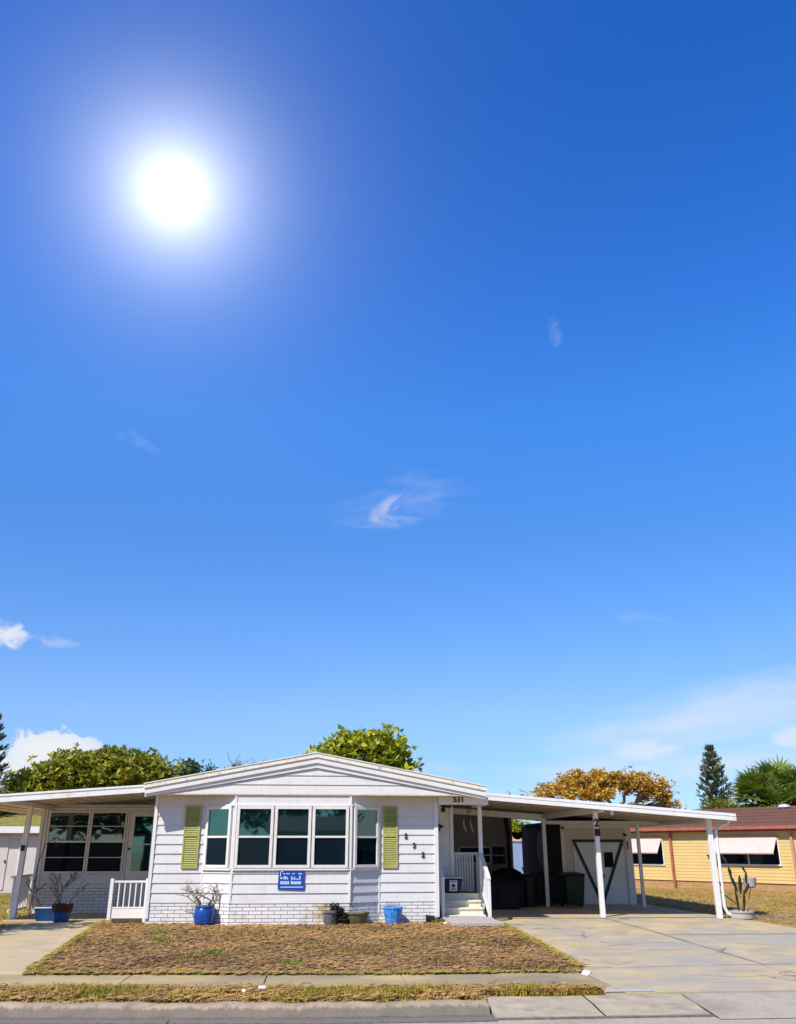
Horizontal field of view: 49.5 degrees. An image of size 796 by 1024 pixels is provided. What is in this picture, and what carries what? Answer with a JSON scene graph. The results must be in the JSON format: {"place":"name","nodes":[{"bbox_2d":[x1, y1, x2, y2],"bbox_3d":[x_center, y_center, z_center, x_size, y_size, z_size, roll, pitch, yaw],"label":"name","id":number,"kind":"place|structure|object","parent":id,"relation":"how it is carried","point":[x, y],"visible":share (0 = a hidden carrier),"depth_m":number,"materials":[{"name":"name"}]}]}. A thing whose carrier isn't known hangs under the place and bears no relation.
{"place":"outdoors","nodes":[
{"label":"outdoors","id":0,"kind":"place"},
{"bbox_2d":[0,893,29,927],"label":"yard grass","id":1,"kind":"structure","parent":0,"point":[3,899],"depth_m":22.08,"materials":[{"name":"yellow plant"}]},
{"bbox_2d":[0,972,605,987],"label":"sidewalk","id":2,"kind":"structure","parent":0,"point":[327,980],"depth_m":11.13,"materials":[{"name":"concrete"}]},
{"bbox_2d":[0,980,606,1003],"bbox_3d":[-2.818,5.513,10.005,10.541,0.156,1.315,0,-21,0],"label":"verge grass","id":3,"kind":"structure","parent":0,"point":[100,992],"depth_m":9.88,"materials":[{"name":"plant"}]},
{"bbox_2d":[21,920,588,975],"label":"lawn","id":4,"kind":"structure","parent":0,"point":[307,949],"depth_m":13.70,"materials":[{"name":"brown plant"}]},
{"bbox_2d":[174,882,223,925],"bbox_3d":[-4.006,7.994,17.728,0.977,0.890,0.783,14,-25,-31],"label":"plant pot","id":5,"kind":"object","parent":4,"relation":"on","point":[204,915],"visible":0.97,"depth_m":17.49,"materials":[{"name":"blue ceramic"}]},
{"bbox_2d":[143,929,306,965],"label":"green weeds","id":6,"kind":"object","parent":4,"relation":"on","point":[214,951],"visible":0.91,"depth_m":13.52,"materials":[{"name":"green plant"}]},
{"bbox_2d":[322,902,348,924],"bbox_3d":[-1.266,8.184,17.586,0.556,0.477,0.346,-4,-22,9],"label":"plant pot","id":7,"kind":"object","parent":4,"relation":"on","point":[334,914],"visible":0.98,"depth_m":17.52,"materials":[{"name":"grey plastic"}]},
{"bbox_2d":[345,911,368,924],"bbox_3d":[-0.853,8.367,17.798,0.520,0.245,0.520,2,-21,-5],"label":"plant pot","id":8,"kind":"object","parent":4,"relation":"on","point":[358,918],"visible":0.82,"depth_m":17.62,"materials":[{"name":"ceramic"}]},
{"bbox_2d":[383,906,402,924],"bbox_3d":[-0.105,8.388,17.968,0.430,0.329,0.430,2,-21,-5],"label":"plant pot","id":9,"kind":"object","parent":4,"relation":"on","point":[392,914],"visible":0.93,"depth_m":17.83,"materials":[{"name":"blue ceramic"}]},
{"bbox_2d":[426,914,434,923],"bbox_3d":[0.677,8.509,18.059,0.180,0.180,0.162,2,-21,-5],"label":"tipped pot","id":10,"kind":"object","parent":4,"relation":"on","point":[429,918],"visible":0.98,"depth_m":18.01,"materials":[{"name":"black plastic"}]},
{"bbox_2d":[431,917,447,922],"bbox_3d":[0.908,8.523,18.016,0.458,0.131,0.291,2,-21,-5],"label":"weed","id":11,"kind":"object","parent":4,"relation":"on","point":[438,920],"visible":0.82,"depth_m":17.98,"materials":[{"name":"green plant"}]},
{"bbox_2d":[442,917,503,926],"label":"step slab","id":12,"kind":"structure","parent":4,"relation":"on","point":[468,921],"depth_m":17.37,"materials":[{"name":"white concrete"}]},
{"bbox_2d":[0,887,795,1008],"bbox_3d":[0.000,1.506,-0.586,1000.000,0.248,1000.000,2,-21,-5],"label":"ground","id":13,"kind":"structure","parent":0,"point":[20,923],"depth_m":23.64,"materials":[{"name":"brown soil"}]},
{"bbox_2d":[0,711,14,812],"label":"norfolk pine","id":14,"kind":"object","parent":13,"relation":"on","point":[2,757],"visible":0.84,"depth_m":33.60,"materials":[{"name":"green plant"}]},
{"bbox_2d":[0,813,40,892],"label":"white outbuilding","id":15,"kind":"structure","parent":13,"relation":"on","point":[11,830],"depth_m":30.91,"materials":[{"name":"grey paint"}]},
{"bbox_2d":[0,835,9,889],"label":"door","id":16,"kind":"structure","parent":15,"relation":"in","point":[4,839],"depth_m":30.84,"materials":[{"name":"grey paint"}]},
{"bbox_2d":[23,835,38,889],"bbox_3d":[-13.033,12.500,30.821,0.870,1.800,0.070,2,-21,-5],"label":"door","id":17,"kind":"structure","parent":15,"relation":"in","point":[33,839],"depth_m":30.90,"materials":[{"name":"grey paint"}]},
{"bbox_2d":[0,913,110,974],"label":"walkway","id":18,"kind":"structure","parent":13,"relation":"on","point":[22,946],"depth_m":15.40,"materials":[{"name":"concrete"}]},
{"bbox_2d":[29,839,56,917],"bbox_3d":[-8.045,8.315,19.599,0.398,1.669,0.017,2,-21,-5],"label":"shepherd hook","id":19,"kind":"object","parent":18,"relation":"on","point":[36,873],"visible":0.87,"depth_m":19.65,"materials":[{"name":"black metal"}]},
{"bbox_2d":[26,869,80,920],"bbox_3d":[-7.573,8.348,18.849,1.214,1.022,0.439,2,-21,-5],"label":"plant pot","id":20,"kind":"object","parent":18,"relation":"on","point":[43,913],"visible":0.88,"depth_m":18.69,"materials":[{"name":"blue plastic"}]},
{"bbox_2d":[49,874,88,921],"bbox_3d":[-7.103,8.259,18.499,0.852,0.934,0.533,2,-21,-5],"label":"plant pot","id":21,"kind":"object","parent":18,"relation":"on","point":[61,912],"visible":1,"depth_m":18.28,"materials":[{"name":"blue plastic"}]},
{"bbox_2d":[0,785,155,918],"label":"sunroom","id":22,"kind":"structure","parent":13,"relation":"on","point":[101,837],"depth_m":21.31,"materials":[{"name":"white paint"}]},
{"bbox_2d":[7,874,32,912],"bbox_3d":[-8.834,8.889,20.190,0.100,0.745,1.764,3,-22,-9],"label":"side railing","id":23,"kind":"object","parent":22,"relation":"attached to","point":[23,897],"visible":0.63,"depth_m":20.38,"materials":[{"name":"white paint"}]},
{"bbox_2d":[41,811,91,872],"bbox_3d":[-8.210,8.179,21.431,1.020,1.450,0.063,2,-21,-5],"label":"window","id":24,"kind":"structure","parent":22,"relation":"in","point":[70,830],"depth_m":21.43,"materials":[{"name":"paint"}]},
{"bbox_2d":[84,811,128,872],"bbox_3d":[-7.249,8.209,21.510,0.890,1.450,0.063,2,-21,-5],"label":"window","id":25,"kind":"structure","parent":22,"relation":"in","point":[107,833],"depth_m":21.50,"materials":[{"name":"paint"}]},
{"bbox_2d":[121,811,153,908],"bbox_3d":[-6.422,8.629,21.417,0.630,2.280,0.074,2,-21,-5],"label":"door","id":26,"kind":"structure","parent":22,"relation":"in","point":[141,822],"depth_m":21.46,"materials":[{"name":"paint"}]},
{"bbox_2d":[0,742,190,814],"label":"broadleaf tree","id":27,"kind":"object","parent":13,"relation":"on","point":[104,766],"visible":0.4,"depth_m":34.68,"materials":[{"name":"green plant"}]},
{"bbox_2d":[111,918,141,921],"bbox_3d":[-5.787,8.871,18.894,0.800,0.120,0.700,2,-21,-5],"label":"side step","id":28,"kind":"object","parent":13,"relation":"on","point":[126,919],"visible":0.38,"depth_m":18.56,"materials":[{"name":"grey concrete"}]},
{"bbox_2d":[106,879,147,921],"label":"railing gate","id":29,"kind":"structure","parent":13,"relation":"on","point":[125,912],"depth_m":18.54,"materials":[{"name":"white paint"}]},
{"bbox_2d":[168,757,224,775],"bbox_3d":[-8.687,13.289,37.182,2.720,5.374,1.986,2,-21,-5],"label":"tree","id":30,"kind":"object","parent":13,"relation":"on","point":[195,767],"visible":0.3,"depth_m":37.76,"materials":[{"name":"green plant"}]},
{"bbox_2d":[210,752,266,766],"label":"bare tree","id":31,"kind":"object","parent":13,"relation":"on","point":[234,765],"visible":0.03,"depth_m":40.16,"materials":[{"name":"green plant"}]},
{"bbox_2d":[0,999,492,1023],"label":"kerb","id":32,"kind":"structure","parent":13,"relation":"on","point":[256,1009],"depth_m":9.24,"materials":[{"name":"concrete"}]},
{"bbox_2d":[0,1014,498,1023],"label":"gutter joint","id":33,"kind":"object","parent":13,"relation":"on","point":[167,1021],"visible":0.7,"depth_m":9.08,"materials":[{"name":"concrete"}]},
{"bbox_2d":[143,752,513,925],"bbox_3d":[-1.155,9.400,24.673,9.660,3.522,13.915,2,-21,-5],"label":"mobile home","id":34,"kind":"object","parent":13,"relation":"on","point":[349,835],"visible":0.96,"depth_m":18.39,"materials":[{"name":"white paint"}]},
{"bbox_2d":[203,806,232,867],"bbox_3d":[-3.806,6.867,18.266,0.655,1.220,0.063,-11,-24,26],"label":"window","id":35,"kind":"structure","parent":34,"relation":"in","point":[217,844],"depth_m":18.26,"materials":[{"name":"paint"}]},
{"bbox_2d":[234,806,273,867],"bbox_3d":[-3.012,6.811,18.121,0.769,1.220,0.063,2,-21,-5],"label":"window","id":36,"kind":"structure","parent":34,"relation":"in","point":[254,827],"depth_m":18.11,"materials":[{"name":"paint"}]},
{"bbox_2d":[278,870,304,889],"bbox_3d":[-2.206,7.608,17.881,0.550,0.410,0.018,2,-21,-5],"label":"wall sign","id":37,"kind":"object","parent":34,"relation":"attached to","point":[291,879],"visible":1,"depth_m":17.87,"materials":[{"name":"blue plastic"}]},
{"bbox_2d":[272,806,311,867],"bbox_3d":[-2.222,6.836,18.186,0.769,1.220,0.063,2,-21,-5],"label":"window","id":38,"kind":"structure","parent":34,"relation":"in","point":[292,828],"depth_m":18.18,"materials":[{"name":"paint"}]},
{"bbox_2d":[311,806,348,867],"bbox_3d":[-1.431,6.861,18.250,0.769,1.220,0.063,2,-21,-5],"label":"window","id":39,"kind":"structure","parent":34,"relation":"in","point":[330,824],"depth_m":18.24,"materials":[{"name":"paint"}]},
{"bbox_2d":[353,806,379,867],"bbox_3d":[-0.676,6.966,18.521,0.655,1.220,0.063,16,-26,-35],"label":"window","id":40,"kind":"structure","parent":34,"relation":"in","point":[366,823],"depth_m":18.51,"materials":[{"name":"paint"}]},
{"bbox_2d":[440,805,452,811],"bbox_3d":[1.097,6.672,19.641,0.278,0.300,0.218,2,-21,-5],"label":"flood light","id":41,"kind":"object","parent":34,"relation":"attached to","point":[443,809],"visible":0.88,"depth_m":19.57,"materials":[{"name":"black metal"}]},
{"bbox_2d":[462,805,473,832],"bbox_3d":[1.628,7.091,20.121,0.271,0.732,0.120,2,-21,-5],"label":"hanging ornament","id":42,"kind":"object","parent":34,"relation":"hanging from","point":[468,810],"visible":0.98,"depth_m":20.05,"materials":[{"name":"black metal"}]},
{"bbox_2d":[459,847,491,863],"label":"window","id":43,"kind":"structure","parent":34,"relation":"in","point":[486,850],"depth_m":26.30,"materials":[{"name":"paint"}]},
{"bbox_2d":[491,846,506,864],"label":"window","id":44,"kind":"structure","parent":34,"relation":"in","point":[498,853],"depth_m":26.33,"materials":[{"name":"grey"}]},
{"bbox_2d":[302,721,424,772],"bbox_3d":[-1.518,11.008,32.346,5.170,6.103,2.574,0,-21,-1],"label":"sea almond tree","id":45,"kind":"object","parent":13,"relation":"on","point":[379,746],"visible":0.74,"depth_m":32.66,"materials":[{"name":"green plant"}]},
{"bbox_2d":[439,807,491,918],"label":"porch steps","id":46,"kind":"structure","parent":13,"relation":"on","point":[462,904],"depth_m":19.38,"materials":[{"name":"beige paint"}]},
{"bbox_2d":[445,876,463,892],"bbox_3d":[1.237,8.451,19.582,0.460,0.338,0.390,2,-21,-5],"label":"black tub","id":47,"kind":"object","parent":46,"relation":"on","point":[452,884],"visible":0.75,"depth_m":19.44,"materials":[{"name":"plastic"}]},
{"bbox_2d":[512,819,530,831],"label":"backyard bush","id":48,"kind":"object","parent":13,"relation":"on","point":[517,828],"visible":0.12,"depth_m":41.99,"materials":[{"name":"green plant"}]},
{"bbox_2d":[516,823,636,904],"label":"storage shed","id":49,"kind":"structure","parent":13,"relation":"on","point":[570,847],"depth_m":24.20,"materials":[{"name":"beige"}]},
{"bbox_2d":[573,842,598,903],"bbox_3d":[5.240,9.970,23.942,0.700,1.630,0.024,2,-21,-5],"label":"door","id":50,"kind":"structure","parent":49,"relation":"in","point":[587,849],"depth_m":23.97,"materials":[{"name":"white wood"}]},
{"bbox_2d":[600,842,627,903],"bbox_3d":[5.964,9.987,23.984,0.710,1.630,0.059,2,-21,-5],"label":"door","id":51,"kind":"structure","parent":49,"relation":"in","point":[617,894],"depth_m":23.97,"materials":[{"name":"white wood"}]},
{"bbox_2d":[507,765,687,809],"bbox_3d":[8.991,13.864,38.423,8.067,5.193,3.220,2,-21,-5],"label":"orange tree","id":52,"kind":"object","parent":13,"relation":"on","point":[591,786],"visible":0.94,"depth_m":38.69,"materials":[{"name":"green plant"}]},
{"bbox_2d":[492,1015,714,1019],"bbox_3d":[2.199,5.415,9.208,2.420,0.062,0.046,2,-21,-5],"label":"gutter seam","id":53,"kind":"object","parent":13,"relation":"on","point":[603,1017],"visible":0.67,"depth_m":9.20,"materials":[{"name":"concrete"}]},
{"bbox_2d":[630,804,795,892],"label":"yellow house","id":54,"kind":"structure","parent":13,"relation":"on","point":[758,844],"depth_m":33.39,"materials":[{"name":"yellow wood"}]},
{"bbox_2d":[631,837,665,864],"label":"window","id":55,"kind":"structure","parent":54,"relation":"in","point":[652,848],"depth_m":35.52,"materials":[{"name":"paint"}]},
{"bbox_2d":[714,836,781,865],"bbox_3d":[12.925,12.644,32.251,0.438,1.030,2.640,15,-26,-34],"label":"window","id":56,"kind":"structure","parent":54,"relation":"in","point":[737,850],"depth_m":32.13,"materials":[{"name":"paint"}]},
{"bbox_2d":[636,887,795,924],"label":"yard grass","id":57,"kind":"structure","parent":13,"relation":"on","point":[768,907],"depth_m":25.81,"materials":[{"name":"plant"}]},
{"bbox_2d":[695,744,736,808],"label":"norfolk pine","id":58,"kind":"object","parent":13,"relation":"on","point":[708,773],"visible":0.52,"depth_m":54.35,"materials":[{"name":"green plant"}]},
{"bbox_2d":[699,795,747,808],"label":"broadleaf shrub","id":59,"kind":"object","parent":13,"relation":"on","point":[725,803],"visible":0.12,"depth_m":51.83,"materials":[{"name":"plant"}]},
{"bbox_2d":[719,855,755,919],"bbox_3d":[7.827,8.583,19.796,0.804,1.351,0.580,20,-29,-41],"label":"cactus planter","id":60,"kind":"object","parent":13,"relation":"on","point":[750,883],"visible":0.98,"depth_m":19.71,"materials":[{"name":"green"}]},
{"bbox_2d":[681,992,795,1018],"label":"road shoulder","id":61,"kind":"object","parent":13,"relation":"on","point":[748,1005],"visible":1,"depth_m":9.72},
{"bbox_2d":[727,765,792,807],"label":"fan palm","id":62,"kind":"object","parent":13,"relation":"on","point":[748,786],"visible":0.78,"depth_m":47.00,"materials":[{"name":"green plant"}]},
{"bbox_2d":[746,755,795,803],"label":"fan palm","id":63,"kind":"object","parent":13,"relation":"on","point":[782,770],"visible":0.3,"depth_m":47.95,"materials":[{"name":"green plant"}]},
{"bbox_2d":[753,780,795,806],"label":"fan palm","id":64,"kind":"object","parent":13,"relation":"on","point":[784,795],"visible":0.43,"depth_m":46.31,"materials":[{"name":"green plant"}]},
{"bbox_2d":[755,916,793,917],"bbox_3d":[8.588,9.246,19.727,0.900,0.045,0.090,2,-21,-5],"label":"garden edging","id":65,"kind":"object","parent":13,"relation":"on","point":[774,916],"visible":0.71,"depth_m":19.68,"materials":[{"name":"beige concrete"}]},
{"bbox_2d":[0,0,795,823],"label":"sky","id":66,"kind":"structure","parent":0,"point":[427,368],"materials":[{"name":"blue"}]},
{"bbox_2d":[512,836,522,873],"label":"back shed","id":67,"kind":"structure","parent":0,"point":[517,856],"depth_m":37.74,"materials":[{"name":"blue metal"}]},
{"bbox_2d":[399,1007,795,1023],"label":"road","id":68,"kind":"structure","parent":0,"point":[698,1020],"depth_m":9.04,"materials":[{"name":"grey asphalt"}]},
{"bbox_2d":[486,993,710,1017],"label":"dropped kerb","id":69,"kind":"structure","parent":68,"relation":"on","point":[582,1006],"depth_m":9.59,"materials":[{"name":"concrete"}]},
{"bbox_2d":[485,903,795,1000],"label":"driveway","id":70,"kind":"structure","parent":0,"point":[555,925],"depth_m":14.47,"materials":[{"name":"concrete"}]},
{"bbox_2d":[485,876,519,909],"bbox_3d":[2.593,9.885,22.467,1.078,0.780,0.706,2,-21,-5],"label":"covered grill","id":71,"kind":"object","parent":70,"relation":"on","point":[504,893],"visible":0.74,"depth_m":22.16,"materials":[{"name":"black fabric"}]},
{"bbox_2d":[490,868,521,879],"bbox_3d":[3.110,10.596,24.502,1.139,0.950,1.102,2,-21,-5],"label":"tarp heap","id":72,"kind":"object","parent":70,"relation":"on","point":[508,873],"visible":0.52,"depth_m":24.30,"materials":[{"name":"black fabric"}]},
{"bbox_2d":[517,873,538,906],"bbox_3d":[3.519,10.176,23.299,0.600,0.840,0.600,2,-21,-5],"label":"trash can","id":73,"kind":"object","parent":70,"relation":"on","point":[530,883],"visible":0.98,"depth_m":23.11,"materials":[{"name":"black plastic"}]},
{"bbox_2d":[530,871,555,904],"bbox_3d":[3.986,10.312,23.676,0.570,0.859,0.684,2,-21,-5],"label":"wheelie bin","id":74,"kind":"object","parent":70,"relation":"on","point":[541,891],"visible":0.56,"depth_m":23.44,"materials":[{"name":"black plastic"}]},
{"bbox_2d":[558,872,585,906],"bbox_3d":[4.638,10.024,22.934,0.570,0.859,0.684,2,-21,-5],"label":"wheelie bin","id":75,"kind":"object","parent":70,"relation":"on","point":[572,885],"visible":1,"depth_m":22.72,"materials":[{"name":"green plastic"}]},
{"bbox_2d":[581,970,591,976],"bbox_3d":[2.531,6.200,11.607,0.157,0.089,0.114,2,-21,-5],"label":"pale rock","id":76,"kind":"object","parent":70,"relation":"on","point":[585,972],"visible":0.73,"depth_m":11.58,"materials":[{"name":"white stone"}]},
{"bbox_2d":[453,793,736,918],"bbox_3d":[4.191,9.523,24.091,6.465,2.673,9.958,2,-21,-5],"label":"carport","id":77,"kind":"object","parent":70,"relation":"on","point":[543,810],"visible":0.86,"depth_m":21.29,"materials":[{"name":"white metal"}]},
{"bbox_2d":[511,818,522,838],"bbox_3d":[3.577,9.460,25.953,0.360,0.700,0.360,2,-21,-5],"label":"hanging basket","id":78,"kind":"object","parent":77,"relation":"hanging from","point":[517,835],"visible":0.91,"depth_m":25.76,"materials":[{"name":"black plastic"}]},
{"bbox_2d":[605,989,653,991],"bbox_3d":[2.733,5.677,10.257,0.630,0.001,0.210,2,-21,-5],"label":"painted kerb mark","id":79,"kind":"object","parent":70,"relation":"on","point":[621,990],"visible":1,"depth_m":10.24,"materials":[{"name":"paint"}]},
{"bbox_2d":[503,917,789,967],"bbox_3d":[5.197,7.813,15.908,5.968,0.100,7.672,2,-21,-5],"label":"driveway joint","id":80,"kind":"object","parent":70,"relation":"on","point":[684,940],"visible":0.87,"depth_m":13.89,"materials":[{"name":"concrete"}]},
{"bbox_2d":[574,924,785,976],"bbox_3d":[4.766,7.386,14.802,4.778,0.105,6.623,10,-23,-23],"label":"driveway crack","id":81,"kind":"object","parent":70,"relation":"on","point":[673,949],"visible":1,"depth_m":14.00,"materials":[{"name":"concrete"}]}
]}

